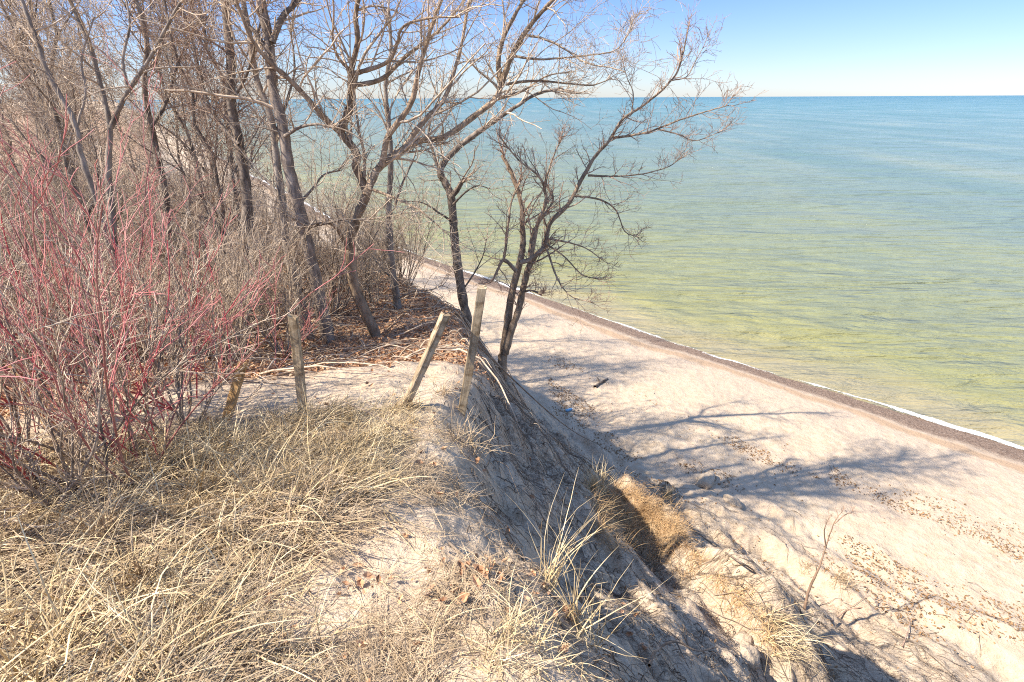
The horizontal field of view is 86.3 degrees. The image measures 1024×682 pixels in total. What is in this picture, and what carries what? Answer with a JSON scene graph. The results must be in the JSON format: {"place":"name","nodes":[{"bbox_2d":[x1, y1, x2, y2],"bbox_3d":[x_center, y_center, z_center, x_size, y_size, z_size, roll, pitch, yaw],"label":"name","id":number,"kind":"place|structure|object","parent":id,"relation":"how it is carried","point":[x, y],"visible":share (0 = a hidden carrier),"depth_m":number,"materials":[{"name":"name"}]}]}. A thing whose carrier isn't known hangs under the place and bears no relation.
{"place":"outdoors","nodes":[
{"label":"outdoors","id":0,"kind":"place"},
{"bbox_2d":[0,350,619,681],"bbox_3d":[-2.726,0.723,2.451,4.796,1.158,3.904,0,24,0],"label":"beach grass","id":1,"kind":"structure","parent":0,"point":[382,429],"depth_m":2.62,"materials":[{"name":"plant"}]},
{"bbox_2d":[0,101,1023,681],"bbox_3d":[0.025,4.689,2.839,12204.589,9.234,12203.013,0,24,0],"label":"ground","id":2,"kind":"structure","parent":0,"point":[706,401],"depth_m":8.62,"materials":[{"name":"sand"}]},
{"bbox_2d":[0,261,55,480],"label":"red dogwood","id":3,"kind":"object","parent":2,"relation":"on","point":[6,456],"visible":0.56,"depth_m":3.07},
{"bbox_2d":[0,18,63,196],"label":"bare tree","id":4,"kind":"object","parent":2,"relation":"on","point":[10,144],"visible":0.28,"depth_m":13.51,"materials":[{"name":"brown plant"}]},
{"bbox_2d":[0,168,78,310],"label":"bare shrub","id":5,"kind":"object","parent":2,"relation":"on","point":[28,225],"visible":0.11,"depth_m":7.80,"materials":[{"name":"red plant"}]},
{"bbox_2d":[0,0,93,199],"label":"bare tree","id":6,"kind":"object","parent":2,"relation":"on","point":[8,71],"visible":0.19,"depth_m":16.64,"materials":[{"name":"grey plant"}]},
{"bbox_2d":[0,4,99,188],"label":"bare tree","id":7,"kind":"object","parent":2,"relation":"on","point":[32,104],"visible":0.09,"depth_m":19.00,"materials":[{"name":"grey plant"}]},
{"bbox_2d":[0,171,111,456],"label":"bare shrub","id":8,"kind":"object","parent":2,"relation":"on","point":[7,325],"visible":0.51,"depth_m":3.34,"materials":[{"name":"red plant"}]},
{"bbox_2d":[0,145,116,360],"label":"bare shrub","id":9,"kind":"object","parent":2,"relation":"on","point":[31,240],"visible":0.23,"depth_m":5.37,"materials":[{"name":"red plant"}]},
{"bbox_2d":[0,0,130,228],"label":"bare tree","id":10,"kind":"object","parent":2,"relation":"on","point":[73,169],"visible":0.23,"depth_m":10.44,"materials":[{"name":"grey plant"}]},
{"bbox_2d":[27,1,105,174],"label":"bare tree","id":11,"kind":"object","parent":2,"relation":"on","point":[71,77],"visible":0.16,"depth_m":21.92,"materials":[{"name":"brown plant"}]},
{"bbox_2d":[9,0,132,360],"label":"bare tree","id":12,"kind":"object","parent":2,"relation":"on","point":[79,150],"visible":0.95,"depth_m":5.29,"materials":[{"name":"grey plant"}]},
{"bbox_2d":[0,322,149,533],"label":"bare shrub","id":13,"kind":"object","parent":2,"relation":"on","point":[26,483],"visible":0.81,"depth_m":2.76,"materials":[{"name":"red plant"}]},
{"bbox_2d":[0,157,150,307],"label":"bare shrub","id":14,"kind":"object","parent":2,"relation":"on","point":[69,220],"visible":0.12,"depth_m":8.00,"materials":[{"name":"brown plant"}]},
{"bbox_2d":[0,0,158,271],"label":"bare tree","id":15,"kind":"object","parent":2,"relation":"on","point":[33,78],"visible":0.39,"depth_m":8.57,"materials":[{"name":"brown plant"}]},
{"bbox_2d":[0,227,158,361],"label":"bare shrub","id":16,"kind":"object","parent":2,"relation":"on","point":[78,285],"visible":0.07,"depth_m":6.01,"materials":[{"name":"red plant"}]},
{"bbox_2d":[0,129,158,238],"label":"bare shrub","id":17,"kind":"object","parent":2,"relation":"on","point":[62,188],"visible":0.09,"depth_m":11.12,"materials":[{"name":"brown plant"}]},
{"bbox_2d":[5,148,158,253],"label":"bare shrub","id":18,"kind":"object","parent":2,"relation":"on","point":[58,184],"visible":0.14,"depth_m":10.79,"materials":[{"name":"brown plant"}]},
{"bbox_2d":[0,130,174,460],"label":"red dogwood","id":19,"kind":"object","parent":2,"relation":"on","point":[135,349],"visible":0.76,"depth_m":3.07,"materials":[{"name":"plant"}]},
{"bbox_2d":[51,0,123,183],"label":"bare tree","id":20,"kind":"object","parent":2,"relation":"on","point":[88,74],"visible":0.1,"depth_m":32.11,"materials":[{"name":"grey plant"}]},
{"bbox_2d":[0,23,176,476],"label":"red dogwood","id":21,"kind":"object","parent":2,"relation":"on","point":[103,190],"visible":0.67,"depth_m":4.10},
{"bbox_2d":[0,544,179,681],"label":"grass tuft","id":22,"kind":"object","parent":2,"relation":"on","point":[59,621],"visible":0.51,"depth_m":2.03,"materials":[{"name":"plant"}]},
{"bbox_2d":[29,443,152,548],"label":"grass tuft","id":23,"kind":"object","parent":2,"relation":"on","point":[102,523],"visible":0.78,"depth_m":2.63,"materials":[{"name":"plant"}]},
{"bbox_2d":[0,0,184,308],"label":"bare tree","id":24,"kind":"object","parent":2,"relation":"on","point":[55,113],"visible":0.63,"depth_m":6.61,"materials":[{"name":"brown plant"}]},
{"bbox_2d":[0,161,187,372],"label":"red dogwood","id":25,"kind":"object","parent":2,"relation":"on","point":[131,262],"visible":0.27,"depth_m":4.91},
{"bbox_2d":[0,87,200,411],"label":"bare shrub","id":26,"kind":"object","parent":2,"relation":"on","point":[91,256],"visible":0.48,"depth_m":4.02,"materials":[{"name":"brown plant"}]},
{"bbox_2d":[0,61,202,427],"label":"red dogwood","id":27,"kind":"object","parent":2,"relation":"on","point":[64,268],"visible":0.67,"depth_m":3.56,"materials":[{"name":"plant"}]},
{"bbox_2d":[41,0,162,208],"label":"bare tree","id":28,"kind":"object","parent":2,"relation":"on","point":[130,135],"visible":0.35,"depth_m":15.18,"materials":[{"name":"brown plant"}]},
{"bbox_2d":[0,137,210,406],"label":"red dogwood","id":29,"kind":"object","parent":2,"relation":"on","point":[8,251],"visible":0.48,"depth_m":4.56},
{"bbox_2d":[0,149,214,346],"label":"bare shrub","id":30,"kind":"object","parent":2,"relation":"on","point":[55,195],"visible":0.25,"depth_m":6.71,"materials":[{"name":"red plant"}]},
{"bbox_2d":[0,209,221,481],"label":"red dogwood","id":31,"kind":"object","parent":2,"relation":"on","point":[137,394],"visible":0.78,"depth_m":3.09,"materials":[{"name":"plant"}]},
{"bbox_2d":[20,197,201,301],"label":"bare shrub","id":32,"kind":"object","parent":2,"relation":"on","point":[160,256],"visible":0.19,"depth_m":8.31,"materials":[{"name":"brown plant"}]},
{"bbox_2d":[0,208,223,416],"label":"bare shrub","id":33,"kind":"object","parent":2,"relation":"on","point":[131,351],"visible":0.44,"depth_m":3.82,"materials":[{"name":"red plant"}]},
{"bbox_2d":[0,211,230,410],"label":"red dogwood","id":34,"kind":"object","parent":2,"relation":"on","point":[170,407],"visible":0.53,"depth_m":3.73,"materials":[{"name":"plant"}]},
{"bbox_2d":[0,209,231,377],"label":"bare shrub","id":35,"kind":"object","parent":2,"relation":"on","point":[118,289],"visible":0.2,"depth_m":5.50,"materials":[{"name":"red plant"}]},
{"bbox_2d":[0,146,239,388],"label":"red dogwood","id":36,"kind":"object","parent":2,"relation":"on","point":[123,267],"visible":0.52,"depth_m":4.23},
{"bbox_2d":[0,213,242,465],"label":"bare shrub","id":37,"kind":"object","parent":2,"relation":"on","point":[101,371],"visible":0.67,"depth_m":3.26,"materials":[{"name":"red plant"}]},
{"bbox_2d":[0,0,253,353],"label":"bare tree","id":38,"kind":"object","parent":2,"relation":"on","point":[110,121],"visible":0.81,"depth_m":5.64,"materials":[{"name":"grey plant"}]},
{"bbox_2d":[80,508,193,593],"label":"grass tuft","id":39,"kind":"object","parent":2,"relation":"on","point":[138,565],"visible":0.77,"depth_m":2.32,"materials":[{"name":"plant"}]},
{"bbox_2d":[0,247,286,438],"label":"red dogwood","id":40,"kind":"object","parent":2,"relation":"on","point":[150,402],"visible":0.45,"depth_m":3.93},
{"bbox_2d":[60,233,231,355],"bbox_3d":[-4.289,-0.486,6.348,1.277,1.499,2.061,11,26,24],"label":"bare shrub","id":41,"kind":"object","parent":2,"relation":"on","point":[155,296],"visible":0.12,"depth_m":6.42,"materials":[{"name":"red plant"}]},
{"bbox_2d":[29,0,268,270],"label":"bare tree","id":42,"kind":"object","parent":2,"relation":"on","point":[175,112],"visible":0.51,"depth_m":8.10,"materials":[{"name":"brown plant"}]},
{"bbox_2d":[0,244,298,491],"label":"bare shrub","id":43,"kind":"object","parent":2,"relation":"on","point":[51,432],"visible":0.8,"depth_m":2.90,"materials":[{"name":"red plant"}]},
{"bbox_2d":[1,204,307,370],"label":"bare shrub","id":44,"kind":"object","parent":2,"relation":"on","point":[225,302],"visible":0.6,"depth_m":5.20,"materials":[{"name":"brown plant"}]},
{"bbox_2d":[86,217,231,377],"bbox_3d":[-3.134,-0.221,4.765,1.182,1.380,1.663,-10,26,-20],"label":"red dogwood","id":45,"kind":"object","parent":2,"relation":"on","point":[209,339],"visible":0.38,"depth_m":4.90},
{"bbox_2d":[101,160,220,267],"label":"bare shrub","id":46,"kind":"object","parent":2,"relation":"on","point":[172,202],"visible":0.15,"depth_m":11.42,"materials":[{"name":"brown plant"}]},
{"bbox_2d":[103,180,227,273],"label":"bare shrub","id":47,"kind":"object","parent":2,"relation":"on","point":[175,224],"visible":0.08,"depth_m":10.12,"materials":[{"name":"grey plant"}]},
{"bbox_2d":[116,0,221,294],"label":"bare tree","id":48,"kind":"object","parent":2,"relation":"on","point":[146,50],"visible":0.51,"depth_m":7.90,"materials":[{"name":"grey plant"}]},
{"bbox_2d":[103,172,237,289],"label":"bare shrub","id":49,"kind":"object","parent":2,"relation":"on","point":[190,236],"visible":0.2,"depth_m":8.98,"materials":[{"name":"brown plant"}]},
{"bbox_2d":[92,218,255,433],"bbox_3d":[-2.308,-0.022,3.546,0.889,1.523,1.530,-20,31,-37],"label":"bare shrub","id":50,"kind":"object","parent":2,"relation":"on","point":[176,377],"visible":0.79,"depth_m":3.68,"materials":[{"name":"red plant"}]},
{"bbox_2d":[102,0,253,238],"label":"bare tree","id":51,"kind":"object","parent":2,"relation":"on","point":[177,144],"visible":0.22,"depth_m":11.74,"materials":[{"name":"brown plant"}]},
{"bbox_2d":[75,143,297,360],"bbox_3d":[-3.334,-0.836,5.718,2.249,2.389,2.395,-11,26,-22],"label":"bare shrub","id":52,"kind":"object","parent":2,"relation":"on","point":[181,257],"visible":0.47,"depth_m":5.79,"materials":[{"name":"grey plant"}]},
{"bbox_2d":[125,0,250,239],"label":"bare tree","id":53,"kind":"object","parent":2,"relation":"on","point":[196,110],"visible":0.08,"depth_m":13.32,"materials":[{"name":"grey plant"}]},
{"bbox_2d":[127,240,270,356],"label":"bare shrub","id":54,"kind":"object","parent":2,"relation":"on","point":[233,343],"visible":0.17,"depth_m":6.33,"materials":[{"name":"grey plant"}]},
{"bbox_2d":[104,181,295,298],"bbox_3d":[-4.721,-1.498,8.655,2.880,1.966,2.062,-12,27,-24],"label":"bare shrub","id":55,"kind":"object","parent":2,"relation":"on","point":[204,239],"visible":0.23,"depth_m":8.72,"materials":[{"name":"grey plant"}]},
{"bbox_2d":[96,0,307,241],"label":"bare tree","id":56,"kind":"object","parent":2,"relation":"on","point":[231,160],"visible":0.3,"depth_m":10.84,"materials":[{"name":"brown plant"}]},
{"bbox_2d":[0,94,404,486],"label":"red dogwood","id":57,"kind":"object","parent":2,"relation":"on","point":[113,371],"visible":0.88,"depth_m":2.79,"materials":[{"name":"plant"}]},
{"bbox_2d":[137,0,269,202],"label":"bare tree","id":58,"kind":"object","parent":2,"relation":"on","point":[217,104],"visible":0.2,"depth_m":11.98,"materials":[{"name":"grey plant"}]},
{"bbox_2d":[145,0,295,331],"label":"bare tree","id":59,"kind":"object","parent":2,"relation":"on","point":[232,114],"visible":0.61,"depth_m":6.69,"materials":[{"name":"brown plant"}]},
{"bbox_2d":[110,0,333,296],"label":"bare tree","id":60,"kind":"object","parent":2,"relation":"on","point":[219,189],"visible":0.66,"depth_m":7.20,"materials":[{"name":"brown plant"}]},
{"bbox_2d":[222,361,247,422],"bbox_3d":[-2.083,0.529,4.010,0.072,0.833,0.054,19,10,-6],"label":"fence post","id":61,"kind":"object","parent":2,"relation":"on","point":[233,394],"visible":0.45,"depth_m":3.96,"materials":[{"name":"orange wood"}]},
{"bbox_2d":[137,233,344,341],"bbox_3d":[-3.382,-0.705,7.111,2.369,1.562,1.972,3,24,7],"label":"bare shrub","id":62,"kind":"object","parent":2,"relation":"on","point":[273,298],"visible":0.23,"depth_m":7.12,"materials":[{"name":"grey plant"}]},
{"bbox_2d":[168,142,317,257],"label":"bare shrub","id":63,"kind":"object","parent":2,"relation":"on","point":[253,202],"visible":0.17,"depth_m":12.66,"materials":[{"name":"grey plant"}]},
{"bbox_2d":[157,274,336,367],"bbox_3d":[-2.580,-0.163,5.161,1.404,1.160,1.276,16,29,33],"label":"red dogwood","id":64,"kind":"object","parent":2,"relation":"on","point":[304,327],"visible":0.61,"depth_m":5.30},
{"bbox_2d":[0,239,495,419],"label":"leaf litter","id":65,"kind":"object","parent":2,"relation":"on","point":[272,366],"visible":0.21,"depth_m":7.07,"materials":[{"name":"plant"}]},
{"bbox_2d":[163,201,343,357],"bbox_3d":[-2.779,-0.710,6.475,1.653,1.927,1.768,-3,24,-5],"label":"bare shrub","id":66,"kind":"object","parent":2,"relation":"on","point":[286,299],"visible":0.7,"depth_m":6.54,"materials":[{"name":"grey plant"}]},
{"bbox_2d":[167,0,353,340],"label":"bare tree","id":67,"kind":"object","parent":2,"relation":"on","point":[274,135],"visible":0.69,"depth_m":6.55,"materials":[{"name":"brown plant"}]},
{"bbox_2d":[92,0,434,343],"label":"bare tree","id":68,"kind":"object","parent":2,"relation":"on","point":[283,131],"visible":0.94,"depth_m":6.20,"materials":[{"name":"brown plant"}]},
{"bbox_2d":[213,26,313,217],"bbox_3d":[-6.696,-5.915,15.736,2.107,6.120,2.469,6,25,13],"label":"bare tree","id":69,"kind":"object","parent":2,"relation":"on","point":[269,150],"visible":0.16,"depth_m":15.56,"materials":[{"name":"brown plant"}]},
{"bbox_2d":[2,243,532,433],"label":"fallen branches","id":70,"kind":"object","parent":2,"relation":"on","point":[446,347],"visible":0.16,"depth_m":6.84,"materials":[{"name":"wood"}]},
{"bbox_2d":[288,313,307,414],"bbox_3d":[-1.526,0.354,3.966,0.087,1.177,0.052,3,24,-2],"label":"fence post","id":71,"kind":"object","parent":2,"relation":"on","point":[297,352],"visible":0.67,"depth_m":3.85,"materials":[{"name":"brown wood"}]},
{"bbox_2d":[251,199,352,288],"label":"bare shrub","id":72,"kind":"object","parent":2,"relation":"on","point":[305,287],"visible":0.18,"depth_m":9.70,"materials":[{"name":"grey plant"}]},
{"bbox_2d":[196,150,427,316],"bbox_3d":[-2.655,-1.360,7.714,2.779,2.650,3.882,-17,29,-32],"label":"bare shrub","id":73,"kind":"object","parent":2,"relation":"on","point":[335,249],"visible":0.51,"depth_m":7.76,"materials":[{"name":"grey plant"}]},
{"bbox_2d":[252,576,387,681],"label":"grass tuft","id":74,"kind":"object","parent":2,"relation":"on","point":[304,645],"visible":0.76,"depth_m":2.01,"materials":[{"name":"plant"}]},
{"bbox_2d":[257,136,387,276],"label":"bare shrub","id":75,"kind":"object","parent":2,"relation":"on","point":[308,173],"visible":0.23,"depth_m":10.33,"materials":[{"name":"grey plant"}]},
{"bbox_2d":[0,366,647,681],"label":"scattered leaves","id":76,"kind":"object","parent":2,"relation":"on","point":[369,575],"visible":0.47,"depth_m":2.39,"materials":[{"name":"brown plant"}]},
{"bbox_2d":[273,192,383,291],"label":"bare shrub","id":77,"kind":"object","parent":2,"relation":"on","point":[320,267],"visible":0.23,"depth_m":9.81,"materials":[{"name":"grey plant"}]},
{"bbox_2d":[326,182,427,304],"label":"bare shrub","id":78,"kind":"object","parent":2,"relation":"on","point":[369,286],"visible":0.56,"depth_m":8.93,"materials":[{"name":"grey plant"}]},
{"bbox_2d":[343,189,442,278],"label":"bare shrub","id":79,"kind":"object","parent":2,"relation":"on","point":[397,239],"visible":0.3,"depth_m":10.82,"materials":[{"name":"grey plant"}]},
{"bbox_2d":[315,0,476,308],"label":"bare tree","id":80,"kind":"object","parent":2,"relation":"on","point":[395,289],"visible":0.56,"depth_m":8.48,"materials":[{"name":"brown plant"}]},
{"bbox_2d":[328,177,464,289],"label":"bare shrub","id":81,"kind":"object","parent":2,"relation":"on","point":[410,253],"visible":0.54,"depth_m":10.15,"materials":[{"name":"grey plant"}]},
{"bbox_2d":[223,395,612,681],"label":"crest grass","id":82,"kind":"structure","parent":2,"relation":"on","point":[500,662],"depth_m":2.05,"materials":[{"name":"plant"}]},
{"bbox_2d":[399,311,450,408],"bbox_3d":[-0.719,0.306,4.125,0.086,1.169,0.066,16,17,-32],"label":"fence post","id":83,"kind":"object","parent":2,"relation":"on","point":[431,346],"visible":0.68,"depth_m":4.04,"materials":[{"name":"brown wood"}]},
{"bbox_2d":[182,0,701,338],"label":"bare tree","id":84,"kind":"object","parent":2,"relation":"on","point":[411,142],"visible":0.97,"depth_m":6.47,"materials":[{"name":"beige plant"}]},
{"bbox_2d":[458,285,486,416],"bbox_3d":[-0.334,0.245,4.286,0.091,1.474,0.044,9,26,-4],"label":"fence post","id":85,"kind":"object","parent":2,"relation":"on","point":[474,337],"visible":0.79,"depth_m":4.17,"materials":[{"name":"brown wood"}]},
{"bbox_2d":[437,398,512,461],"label":"grass tuft","id":86,"kind":"object","parent":2,"relation":"on","point":[472,444],"visible":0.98,"depth_m":3.99,"materials":[{"name":"plant"}]},
{"bbox_2d":[373,34,599,326],"bbox_3d":[-0.514,-2.416,9.898,4.164,5.844,2.726,0,24,0],"label":"bare tree","id":87,"kind":"object","parent":2,"relation":"on","point":[451,194],"visible":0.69,"depth_m":9.63,"materials":[{"name":"brown plant"}]},
{"bbox_2d":[439,556,584,681],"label":"grass tuft","id":88,"kind":"object","parent":2,"relation":"on","point":[511,630],"visible":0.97,"depth_m":2.01,"materials":[{"name":"plant"}]},
{"bbox_2d":[437,352,600,592],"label":"brink roots","id":89,"kind":"object","parent":2,"relation":"on","point":[491,454],"visible":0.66,"depth_m":4.97,"materials":[{"name":"brown plant"}]},
{"bbox_2d":[505,475,631,592],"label":"grass tuft","id":90,"kind":"object","parent":2,"relation":"on","point":[550,574],"visible":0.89,"depth_m":2.62,"materials":[{"name":"plant"}]},
{"bbox_2d":[575,457,621,497],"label":"grass tuft","id":91,"kind":"object","parent":2,"relation":"on","point":[601,482],"visible":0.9,"depth_m":6.44,"materials":[{"name":"plant"}]},
{"bbox_2d":[520,522,680,658],"bbox_3d":[0.384,1.160,2.411,0.628,0.533,0.565,18,30,35],"label":"grass tuft","id":92,"kind":"object","parent":2,"relation":"on","point":[590,618],"visible":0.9,"depth_m":2.43,"materials":[{"name":"plant"}]},
{"bbox_2d":[471,0,766,378],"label":"bare tree","id":93,"kind":"object","parent":2,"relation":"on","point":[509,326],"visible":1,"depth_m":7.80,"materials":[{"name":"beige plant"}]},
{"bbox_2d":[576,456,789,668],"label":"ridge grass","id":94,"kind":"structure","parent":2,"relation":"on","point":[677,528],"depth_m":5.79,"materials":[{"name":"plant"}]},
{"bbox_2d":[648,639,717,668],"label":"dead branch","id":95,"kind":"object","parent":2,"relation":"on","point":[656,650],"visible":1,"depth_m":3.25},
{"bbox_2d":[695,471,714,489],"bbox_3d":[3.958,2.854,11.158,0.341,0.312,0.592,14,28,30],"label":"sand clod","id":96,"kind":"object","parent":2,"relation":"on","point":[705,480],"visible":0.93,"depth_m":11.03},
{"bbox_2d":[442,305,975,681],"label":"slope twigs","id":97,"kind":"object","parent":2,"relation":"on","point":[703,633],"visible":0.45,"depth_m":4.48,"materials":[{"name":"plant"}]},
{"bbox_2d":[731,631,752,644],"bbox_3d":[1.910,2.518,4.558,0.160,0.086,0.275,19,30,37],"label":"sand clod","id":98,"kind":"object","parent":2,"relation":"on","point":[741,637],"visible":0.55,"depth_m":4.56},
{"bbox_2d":[735,644,759,669],"bbox_3d":[1.868,2.528,4.376,0.241,0.159,0.188,3,24,7],"label":"sand clod","id":99,"kind":"object","parent":2,"relation":"on","point":[750,654],"visible":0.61,"depth_m":4.34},
{"bbox_2d":[547,349,1023,679],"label":"debris","id":100,"kind":"object","parent":2,"relation":"on","point":[912,603],"depth_m":9.33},
{"bbox_2d":[739,571,838,681],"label":"grass tuft","id":101,"kind":"object","parent":2,"relation":"on","point":[785,620],"visible":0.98,"depth_m":4.48,"materials":[{"name":"plant"}]},
{"bbox_2d":[603,468,1023,681],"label":"slope twigs","id":102,"kind":"object","parent":2,"relation":"on","point":[737,596],"visible":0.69,"depth_m":6.92,"materials":[{"name":"plant"}]},
{"bbox_2d":[803,506,860,609],"bbox_3d":[4.221,2.929,7.361,0.628,1.835,0.216,-10,26,-20],"label":"sapling","id":103,"kind":"object","parent":2,"relation":"on","point":[810,586],"visible":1,"depth_m":7.26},
{"bbox_2d":[826,560,863,596],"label":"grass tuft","id":104,"kind":"object","parent":2,"relation":"on","point":[845,579],"visible":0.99,"depth_m":8.60,"materials":[{"name":"plant"}]},
{"bbox_2d":[0,0,1023,100],"label":"sky","id":105,"kind":"structure","parent":0,"point":[786,48],"materials":[{"name":"blue"}]},
{"bbox_2d":[97,95,1023,449],"bbox_3d":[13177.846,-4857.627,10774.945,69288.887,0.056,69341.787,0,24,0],"label":"water","id":106,"kind":"structure","parent":0,"point":[867,247],"depth_m":37.14,"materials":[{"name":"liquid"}]},
{"bbox_2d":[202,148,1023,448],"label":"surf foam","id":107,"kind":"object","parent":106,"relation":"on","point":[959,428],"visible":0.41,"depth_m":14.78,"materials":[{"name":"white"}]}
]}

